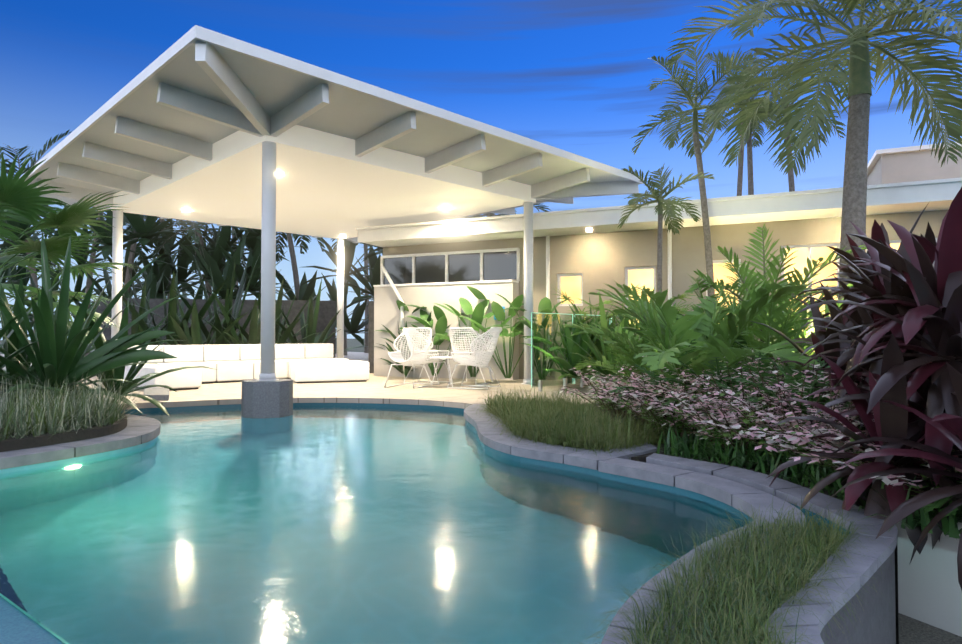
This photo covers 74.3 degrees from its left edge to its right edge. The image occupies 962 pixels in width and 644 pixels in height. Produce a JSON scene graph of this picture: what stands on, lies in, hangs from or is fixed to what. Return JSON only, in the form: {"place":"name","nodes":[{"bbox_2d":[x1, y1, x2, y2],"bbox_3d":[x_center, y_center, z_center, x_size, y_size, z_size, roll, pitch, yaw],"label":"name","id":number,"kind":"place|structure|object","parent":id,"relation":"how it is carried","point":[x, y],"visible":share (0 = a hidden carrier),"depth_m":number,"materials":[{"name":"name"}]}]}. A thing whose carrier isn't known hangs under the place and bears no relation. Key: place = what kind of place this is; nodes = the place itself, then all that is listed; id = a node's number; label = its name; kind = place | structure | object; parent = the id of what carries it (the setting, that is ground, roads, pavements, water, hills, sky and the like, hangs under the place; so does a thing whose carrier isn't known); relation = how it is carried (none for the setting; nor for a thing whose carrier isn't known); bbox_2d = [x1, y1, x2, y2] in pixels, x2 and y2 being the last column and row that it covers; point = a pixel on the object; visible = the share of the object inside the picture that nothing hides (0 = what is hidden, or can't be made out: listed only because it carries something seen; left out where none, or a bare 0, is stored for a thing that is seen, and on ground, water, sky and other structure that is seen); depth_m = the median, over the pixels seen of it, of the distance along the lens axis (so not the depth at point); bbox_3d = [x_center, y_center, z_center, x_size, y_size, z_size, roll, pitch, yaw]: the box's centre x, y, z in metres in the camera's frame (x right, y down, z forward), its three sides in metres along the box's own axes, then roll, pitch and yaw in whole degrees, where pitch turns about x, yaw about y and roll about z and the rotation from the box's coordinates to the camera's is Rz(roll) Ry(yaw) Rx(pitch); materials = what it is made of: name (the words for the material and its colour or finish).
{"place":"outdoors","nodes":[
{"label":"outdoors","id":0,"kind":"place"},
{"bbox_2d":[39,623,68,643],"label":"trim","id":1,"kind":"structure","parent":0,"point":[53,633],"depth_m":4.74,"materials":[{"name":"teal tile"}]},
{"bbox_2d":[0,596,64,643],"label":"ledge","id":2,"kind":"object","parent":1,"relation":"on","point":[17,626],"depth_m":2.24,"materials":[{"name":"tile"}]},
{"bbox_2d":[0,413,126,451],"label":"planter soil","id":3,"kind":"structure","parent":1,"relation":"on","point":[10,443],"depth_m":5.34,"materials":[{"name":"brown soil"}]},
{"bbox_2d":[0,370,155,440],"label":"planter grass","id":4,"kind":"structure","parent":3,"relation":"on","point":[27,412],"depth_m":5.65,"materials":[{"name":"green plant"}]},
{"bbox_2d":[0,232,216,416],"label":"strap leaf plants","id":5,"kind":"object","parent":3,"relation":"on","point":[58,356],"visible":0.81,"depth_m":6.54,"materials":[{"name":"green plant"}]},
{"bbox_2d":[0,437,156,623],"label":"tile band","id":6,"kind":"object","parent":1,"relation":"on","point":[39,465],"depth_m":5.03,"materials":[{"name":"teal tile"}]},
{"bbox_2d":[0,414,160,469],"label":"pool coping","id":7,"kind":"object","parent":6,"relation":"on","point":[138,430],"visible":0.75,"depth_m":5.31,"materials":[{"name":"stone"}]},
{"bbox_2d":[241,379,292,417],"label":"column plinth","id":8,"kind":"structure","parent":1,"relation":"on","point":[266,399],"depth_m":7.92,"materials":[{"name":"concrete"}]},
{"bbox_2d":[0,352,633,404],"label":"deck slab","id":9,"kind":"structure","parent":1,"relation":"on","point":[373,385],"depth_m":10.64,"materials":[{"name":"beige stone"}]},
{"bbox_2d":[0,129,77,352],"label":"palm","id":10,"kind":"object","parent":9,"relation":"on","point":[25,170],"visible":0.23,"depth_m":21.84,"materials":[{"name":"green plant"}]},
{"bbox_2d":[0,148,139,346],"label":"fan palm","id":11,"kind":"object","parent":9,"relation":"on","point":[21,200],"visible":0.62,"depth_m":9.29,"materials":[{"name":"green plant"}]},
{"bbox_2d":[53,205,147,355],"bbox_3d":[-16.402,-3.350,27.108,5.501,9.902,5.074,-1,-1,34],"label":"palm","id":12,"kind":"object","parent":9,"relation":"on","point":[89,281],"depth_m":26.38,"materials":[{"name":"plant"}]},
{"bbox_2d":[78,217,192,295],"bbox_3d":[-13.111,-2.292,24.241,4.964,7.663,4.619,-1,-2,45],"label":"palm","id":13,"kind":"object","parent":9,"relation":"on","point":[133,256],"visible":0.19,"depth_m":24.25,"materials":[{"name":"green plant"}]},
{"bbox_2d":[143,388,168,400],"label":"deck end block","id":14,"kind":"structure","parent":9,"relation":"on","point":[160,394],"depth_m":9.04,"materials":[{"name":"white concrete"}]},
{"bbox_2d":[156,218,209,298],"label":"palm","id":15,"kind":"object","parent":9,"relation":"on","point":[162,220],"depth_m":26.95,"materials":[{"name":"green plant"}]},
{"bbox_2d":[146,219,245,297],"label":"palm","id":16,"kind":"object","parent":9,"relation":"on","point":[191,234],"visible":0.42,"depth_m":23.05,"materials":[{"name":"green plant"}]},
{"bbox_2d":[95,298,335,357],"bbox_3d":[-7.463,0.563,18.259,6.390,2.400,0.500,0,-1,-13],"label":"fence","id":17,"kind":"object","parent":9,"relation":"on","point":[327,312],"depth_m":18.19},
{"bbox_2d":[83,251,368,354],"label":"strap plants","id":18,"kind":"object","parent":9,"relation":"on","point":[196,333],"visible":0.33,"depth_m":15.37,"materials":[{"name":"green plant"}]},
{"bbox_2d":[232,228,237,288],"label":"palm","id":19,"kind":"object","parent":9,"relation":"on","point":[233,236],"depth_m":32.07,"materials":[{"name":"green plant"}]},
{"bbox_2d":[0,210,491,345],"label":"hedge","id":20,"kind":"object","parent":9,"relation":"on","point":[216,254],"visible":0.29,"depth_m":22.03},
{"bbox_2d":[123,343,368,388],"bbox_3d":[-4.196,0.791,12.275,2.608,0.690,4.428,-1,-2,45],"label":"lounge sofa","id":21,"kind":"object","parent":9,"relation":"on","point":[293,362],"visible":0.81,"depth_m":12.28,"materials":[{"name":"white fabric"}]},
{"bbox_2d":[136,378,366,390],"bbox_3d":[-4.200,1.151,12.272,2.508,0.030,4.340,-1,-2,45],"label":"lounge sofa feet","id":22,"kind":"object","parent":21,"relation":"attached to","point":[276,378],"visible":0.08,"depth_m":12.16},
{"bbox_2d":[234,227,324,299],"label":"palm","id":23,"kind":"object","parent":9,"relation":"on","point":[287,236],"visible":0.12,"depth_m":24.07,"materials":[{"name":"green plant"}]},
{"bbox_2d":[122,403,463,412],"bbox_3d":[-2.553,1.415,8.866,5.271,0.500,1.322,0,-1,-4],"label":"pool tile band","id":24,"kind":"object","parent":9,"relation":"on","point":[308,404],"visible":0.12,"depth_m":8.95,"materials":[{"name":"blue tile"}]},
{"bbox_2d":[118,395,485,409],"bbox_3d":[-2.552,1.127,8.866,5.271,0.074,1.333,0,-1,-4],"label":"pool coping","id":25,"kind":"object","parent":24,"relation":"on","point":[454,403],"visible":0.67,"depth_m":8.96,"materials":[{"name":"stone"}]},
{"bbox_2d":[111,141,535,384],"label":"columns","id":26,"kind":"structure","parent":9,"relation":"on","point":[268,279],"depth_m":8.22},
{"bbox_2d":[27,41,629,194],"bbox_3d":[-3.185,-2.619,12.318,9.340,0.170,8.180,-1,-2,45],"label":"pavilion roof","id":27,"kind":"object","parent":26,"relation":"on","point":[273,89],"visible":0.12,"depth_m":8.55,"materials":[{"name":"white paint"}]},
{"bbox_2d":[22,25,643,216],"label":"roof fascia","id":28,"kind":"structure","parent":27,"relation":"attached to","point":[191,36],"depth_m":7.64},
{"bbox_2d":[36,40,638,242],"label":"roof beams","id":29,"kind":"structure","parent":27,"relation":"attached to","point":[249,115],"depth_m":9.04,"materials":[{"name":"white wood"}]},
{"bbox_2d":[111,125,535,238],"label":"ceiling","id":30,"kind":"structure","parent":29,"relation":"attached to","point":[330,185],"depth_m":11.00,"materials":[{"name":"white paint"}]},
{"bbox_2d":[183,173,448,236],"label":"ceiling lights","id":31,"kind":"object","parent":30,"relation":"attached to","point":[281,174],"visible":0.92,"depth_m":12.41},
{"bbox_2d":[303,235,346,354],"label":"palm","id":32,"kind":"object","parent":9,"relation":"on","point":[345,281],"depth_m":28.98,"materials":[{"name":"plant"}]},
{"bbox_2d":[364,244,368,352],"bbox_3d":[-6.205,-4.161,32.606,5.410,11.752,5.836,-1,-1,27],"label":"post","id":33,"kind":"object","parent":9,"relation":"on","point":[366,341],"depth_m":32.89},
{"bbox_2d":[368,301,373,372],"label":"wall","id":34,"kind":"structure","parent":9,"relation":"on","point":[371,338],"depth_m":15.24,"materials":[{"name":"white paint"}]},
{"bbox_2d":[384,327,432,387],"bbox_3d":[-1.269,0.619,11.268,0.729,1.051,0.825,0,-1,20],"label":"wing chair","id":35,"kind":"object","parent":9,"relation":"on","point":[416,358],"visible":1,"depth_m":11.46,"materials":[{"name":"white"}]},
{"bbox_2d":[402,328,452,384],"bbox_3d":[-1.022,0.636,12.075,0.825,1.051,0.729,-1,-1,25],"label":"wing chair","id":36,"kind":"object","parent":9,"relation":"on","point":[430,360],"visible":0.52,"depth_m":12.05,"materials":[{"name":"white"}]},
{"bbox_2d":[375,312,486,376],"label":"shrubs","id":37,"kind":"object","parent":9,"relation":"on","point":[399,368],"visible":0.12,"depth_m":13.69,"materials":[{"name":"green plant"}]},
{"bbox_2d":[430,357,459,386],"bbox_3d":[-0.648,0.888,11.369,0.540,0.522,0.540,-1,-2,45],"label":"side table","id":38,"kind":"object","parent":9,"relation":"on","point":[447,358],"visible":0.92,"depth_m":11.25,"materials":[{"name":"white metal"}]},
{"bbox_2d":[449,327,492,384],"bbox_3d":[-0.195,0.632,11.884,0.729,1.051,0.825,-1,-1,25],"label":"wing chair","id":39,"kind":"object","parent":9,"relation":"on","point":[452,339],"visible":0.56,"depth_m":11.59,"materials":[{"name":"white"}]},
{"bbox_2d":[447,327,501,388],"bbox_3d":[-0.099,0.613,10.993,0.825,1.051,0.729,-1,-1,25],"label":"wing chair","id":40,"kind":"object","parent":9,"relation":"on","point":[494,332],"visible":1,"depth_m":10.83,"materials":[{"name":"white"}]},
{"bbox_2d":[465,203,549,217],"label":"palm","id":41,"kind":"object","parent":9,"relation":"on","point":[543,207],"depth_m":23.33,"materials":[{"name":"green plant"}]},
{"bbox_2d":[531,312,617,391],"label":"pool fence spigots","id":42,"kind":"object","parent":9,"relation":"on","point":[540,385],"visible":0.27,"depth_m":10.29,"materials":[{"name":"silver metal"}]},
{"bbox_2d":[532,313,633,385],"bbox_3d":[2.768,0.502,12.524,1.554,1.200,5.956,-1,-1,25],"label":"glass pool fence","id":43,"kind":"object","parent":9,"relation":"on","point":[552,364],"visible":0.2,"depth_m":10.50,"materials":[{"name":"clear glass"}]},
{"bbox_2d":[521,295,654,388],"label":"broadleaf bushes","id":44,"kind":"object","parent":9,"relation":"on","point":[583,347],"visible":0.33,"depth_m":10.44,"materials":[{"name":"green plant"}]},
{"bbox_2d":[375,286,812,382],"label":"plants","id":45,"kind":"object","parent":9,"relation":"on","point":[479,316],"visible":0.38,"depth_m":12.40,"materials":[{"name":"green plant"}]},
{"bbox_2d":[552,285,699,374],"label":"lady palms","id":46,"kind":"object","parent":9,"relation":"on","point":[593,308],"visible":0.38,"depth_m":11.38,"materials":[{"name":"green plant"}]},
{"bbox_2d":[701,51,782,195],"bbox_3d":[5.342,-2.207,12.816,1.739,6.809,2.125,0,-1,7],"label":"slender palm","id":47,"kind":"object","parent":9,"relation":"on","point":[739,180],"visible":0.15,"depth_m":12.78,"materials":[{"name":"green plant"}]},
{"bbox_2d":[465,419,598,476],"bbox_3d":[0.259,1.739,6.454,3.885,1.250,0.768,-5,-5,76],"label":"pool tile band","id":48,"kind":"object","parent":1,"relation":"on","point":[583,470],"depth_m":4.99,"materials":[{"name":"blue tile"}]},
{"bbox_2d":[464,404,656,469],"bbox_3d":[0.344,1.077,6.462,3.881,0.074,1.221,-3,-3,67],"label":"pool coping","id":49,"kind":"object","parent":48,"relation":"on","point":[492,437],"visible":0.83,"depth_m":5.14,"materials":[{"name":"grey stone"}]},
{"bbox_2d":[599,472,753,522],"bbox_3d":[1.066,1.664,2.935,1.001,1.250,3.426,0,-1,10],"label":"pool tile band","id":50,"kind":"object","parent":1,"relation":"on","point":[678,491],"depth_m":4.12,"materials":[{"name":"blue tile"}]},
{"bbox_2d":[598,458,805,643],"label":"pool coping","id":51,"kind":"object","parent":50,"relation":"on","point":[736,495],"visible":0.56,"depth_m":3.52,"materials":[{"name":"grey stone"}]},
{"bbox_2d":[820,550,895,643],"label":"retaining wall","id":52,"kind":"structure","parent":1,"relation":"on","point":[877,623],"depth_m":2.54,"materials":[{"name":"grey concrete"}]},
{"bbox_2d":[0,339,363,353],"bbox_3d":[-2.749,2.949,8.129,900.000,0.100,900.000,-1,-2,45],"label":"ground","id":53,"kind":"structure","parent":0,"point":[351,343],"depth_m":171.50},
{"bbox_2d":[0,406,747,643],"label":"pool water","id":54,"kind":"structure","parent":0,"point":[342,525],"depth_m":3.24,"materials":[{"name":"teal liquid"}]},
{"bbox_2d":[0,0,961,339],"label":"sky","id":55,"kind":"structure","parent":0,"point":[573,76],"materials":[{"name":"blue"}]},
{"bbox_2d":[474,382,682,458],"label":"planter grass","id":56,"kind":"structure","parent":0,"point":[559,421],"depth_m":5.61,"materials":[{"name":"green plant"}]},
{"bbox_2d":[545,400,898,643],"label":"garden bed soil","id":57,"kind":"structure","parent":0,"point":[641,458],"depth_m":4.39,"materials":[{"name":"black soil"}]},
{"bbox_2d":[560,364,653,417],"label":"snow bush","id":58,"kind":"object","parent":57,"relation":"on","point":[601,400],"visible":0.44,"depth_m":7.22,"materials":[{"name":"pink plant"}]},
{"bbox_2d":[589,362,693,424],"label":"snow bush","id":59,"kind":"object","parent":57,"relation":"on","point":[636,379],"visible":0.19,"depth_m":6.53,"materials":[{"name":"pink plant"}]},
{"bbox_2d":[356,142,961,381],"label":"house walls","id":60,"kind":"structure","parent":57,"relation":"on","point":[906,186],"depth_m":12.29,"materials":[{"name":"beige paint"}]},
{"bbox_2d":[380,248,519,284],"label":"clerestory frames","id":61,"kind":"structure","parent":60,"relation":"attached to","point":[446,254],"depth_m":13.91,"materials":[{"name":"white metal"}]},
{"bbox_2d":[384,251,516,283],"bbox_3d":[-0.741,-1.179,13.952,3.345,0.600,0.008,-1,-1,24],"label":"clerestory glass","id":62,"kind":"object","parent":61,"relation":"in","point":[496,266],"depth_m":13.88,"materials":[{"name":"grey glass"}]},
{"bbox_2d":[381,228,671,375],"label":"house downpipes","id":63,"kind":"object","parent":60,"relation":"attached to","point":[669,235],"visible":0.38,"depth_m":12.92,"materials":[{"name":"white metal"}]},
{"bbox_2d":[561,243,899,333],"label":"window","id":64,"kind":"structure","parent":60,"relation":"in","point":[571,286],"depth_m":11.73,"materials":[{"name":"yellow glass"}]},
{"bbox_2d":[557,238,937,376],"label":"house window frames","id":65,"kind":"structure","parent":60,"relation":"in","point":[808,247],"depth_m":11.81,"materials":[{"name":"white metal"}]},
{"bbox_2d":[593,376,735,440],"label":"snow bush","id":66,"kind":"object","parent":57,"relation":"on","point":[678,425],"visible":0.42,"depth_m":5.54,"materials":[{"name":"pink plant"}]},
{"bbox_2d":[618,163,714,352],"bbox_3d":[2.661,-0.665,9.516,1.438,3.587,1.271,-1,-2,45],"label":"young palm","id":67,"kind":"object","parent":57,"relation":"on","point":[661,207],"visible":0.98,"depth_m":9.55,"materials":[{"name":"green plant"}]},
{"bbox_2d":[602,356,780,390],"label":"snow bush","id":68,"kind":"object","parent":57,"relation":"on","point":[663,380],"depth_m":6.65,"materials":[{"name":"pink plant"}]},
{"bbox_2d":[584,357,810,435],"bbox_3d":[1.820,0.682,5.926,1.862,0.750,1.877,1,-1,-24],"label":"snow bush","id":69,"kind":"object","parent":57,"relation":"on","point":[637,394],"visible":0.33,"depth_m":5.67,"materials":[{"name":"pink plant"}]},
{"bbox_2d":[631,41,773,303],"bbox_3d":[3.406,-1.839,10.399,2.182,5.971,2.397,-1,-2,45],"label":"slender palm","id":70,"kind":"object","parent":57,"relation":"on","point":[696,145],"visible":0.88,"depth_m":10.49,"materials":[{"name":"green plant"}]},
{"bbox_2d":[564,245,852,395],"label":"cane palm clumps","id":71,"kind":"object","parent":57,"relation":"on","point":[666,331],"visible":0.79,"depth_m":6.60,"materials":[{"name":"green plant"}]},
{"bbox_2d":[614,358,836,432],"bbox_3d":[2.215,0.654,5.446,1.882,0.788,1.700,-1,-2,45],"label":"snow bush","id":72,"kind":"object","parent":57,"relation":"on","point":[721,394],"visible":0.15,"depth_m":5.15,"materials":[{"name":"pink plant"}]},
{"bbox_2d":[610,339,854,431],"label":"ferns among shrubs","id":73,"kind":"object","parent":57,"relation":"on","point":[811,388],"visible":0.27,"depth_m":4.99,"materials":[{"name":"green plant"}]},
{"bbox_2d":[663,347,803,397],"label":"snow bush","id":74,"kind":"object","parent":57,"relation":"on","point":[682,373],"visible":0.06,"depth_m":5.58,"materials":[{"name":"pink plant"}]},
{"bbox_2d":[701,50,800,194],"bbox_3d":[5.062,-1.970,12.002,1.811,6.300,2.188,0,-1,4],"label":"slender palm","id":75,"kind":"object","parent":57,"relation":"on","point":[750,145],"visible":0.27,"depth_m":11.81,"materials":[{"name":"green plant"}]},
{"bbox_2d":[660,355,859,453],"bbox_3d":[2.168,0.640,4.677,1.828,0.782,1.787,-1,-2,45],"label":"snow bush","id":76,"kind":"object","parent":57,"relation":"on","point":[745,420],"visible":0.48,"depth_m":4.57,"materials":[{"name":"pink plant"}]},
{"bbox_2d":[663,387,857,457],"bbox_3d":[2.162,0.762,4.751,1.517,0.542,1.105,0,-1,6],"label":"snow bush","id":77,"kind":"object","parent":57,"relation":"on","point":[710,433],"visible":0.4,"depth_m":4.75,"materials":[{"name":"pink plant"}]},
{"bbox_2d":[684,224,866,341],"bbox_3d":[3.844,-0.119,8.317,2.208,2.444,2.400,0,-1,19],"label":"young palm","id":78,"kind":"object","parent":57,"relation":"on","point":[743,273],"visible":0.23,"depth_m":8.23,"materials":[{"name":"green plant"}]},
{"bbox_2d":[732,55,845,191],"bbox_3d":[5.400,-1.882,11.264,2.080,6.093,2.016,-1,-2,45],"label":"slender palm","id":79,"kind":"object","parent":57,"relation":"on","point":[791,180],"visible":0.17,"depth_m":11.38,"materials":[{"name":"green plant"}]},
{"bbox_2d":[721,398,867,472],"bbox_3d":[2.181,0.754,4.290,1.430,0.537,1.485,1,-1,-26],"label":"snow bush","id":80,"kind":"object","parent":57,"relation":"on","point":[779,440],"visible":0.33,"depth_m":4.27,"materials":[{"name":"pink plant"}]},
{"bbox_2d":[729,369,866,469],"bbox_3d":[2.437,0.673,4.308,1.454,0.701,1.928,-1,-2,45],"label":"snow bush","id":81,"kind":"object","parent":57,"relation":"on","point":[794,402],"visible":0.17,"depth_m":4.31,"materials":[{"name":"pink plant"}]},
{"bbox_2d":[653,420,961,538],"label":"bed ground cover","id":82,"kind":"object","parent":57,"relation":"on","point":[760,461],"visible":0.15,"depth_m":4.22,"materials":[{"name":"green plant"}]},
{"bbox_2d":[664,0,961,316],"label":"tall palm","id":83,"kind":"object","parent":57,"relation":"on","point":[858,86],"visible":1,"depth_m":8.12,"materials":[{"name":"green plant"}]},
{"bbox_2d":[744,187,961,589],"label":"red cordylines","id":84,"kind":"object","parent":57,"relation":"on","point":[892,337],"visible":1,"depth_m":3.28,"materials":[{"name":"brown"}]},
{"bbox_2d":[754,409,954,476],"bbox_3d":[2.403,0.739,3.647,1.531,0.541,1.243,-1,-1,23],"label":"snow bush","id":85,"kind":"object","parent":57,"relation":"on","point":[768,448],"visible":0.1,"depth_m":3.78,"materials":[{"name":"pink plant"}]},
{"bbox_2d":[774,404,954,478],"bbox_3d":[2.386,0.755,3.844,1.275,0.516,1.589,0,-1,11],"label":"snow bush","id":86,"kind":"object","parent":57,"relation":"on","point":[807,441],"visible":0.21,"depth_m":3.68,"materials":[{"name":"pink plant"}]},
{"bbox_2d":[788,427,961,509],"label":"snow bush","id":87,"kind":"object","parent":57,"relation":"on","point":[885,480],"visible":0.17,"depth_m":3.17,"materials":[{"name":"pink plant"}]},
{"bbox_2d":[909,446,961,516],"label":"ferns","id":88,"kind":"object","parent":57,"relation":"on","point":[935,504],"visible":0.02,"depth_m":2.98,"materials":[{"name":"green plant"}]},
{"bbox_2d":[579,491,897,643],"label":"channel grass","id":89,"kind":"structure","parent":0,"point":[761,584],"depth_m":2.21,"materials":[{"name":"green plant"}]},
{"bbox_2d":[646,453,897,643],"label":"stone coping","id":90,"kind":"object","parent":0,"point":[867,567],"visible":0.79,"depth_m":2.71,"materials":[{"name":"grey stone"}]},
{"bbox_2d":[788,502,849,539],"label":"channel tile wall","id":91,"kind":"structure","parent":0,"point":[804,511],"depth_m":3.38,"materials":[{"name":"tile"}]},
{"bbox_2d":[898,613,961,643],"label":"gravel ground","id":92,"kind":"structure","parent":0,"point":[913,631],"depth_m":3.18,"materials":[{"name":"grey gravel"}]},
{"bbox_2d":[859,496,961,636],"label":"white retaining wall","id":93,"kind":"structure","parent":92,"relation":"on","point":[929,591],"depth_m":3.28,"materials":[{"name":"white paint"}]}
]}

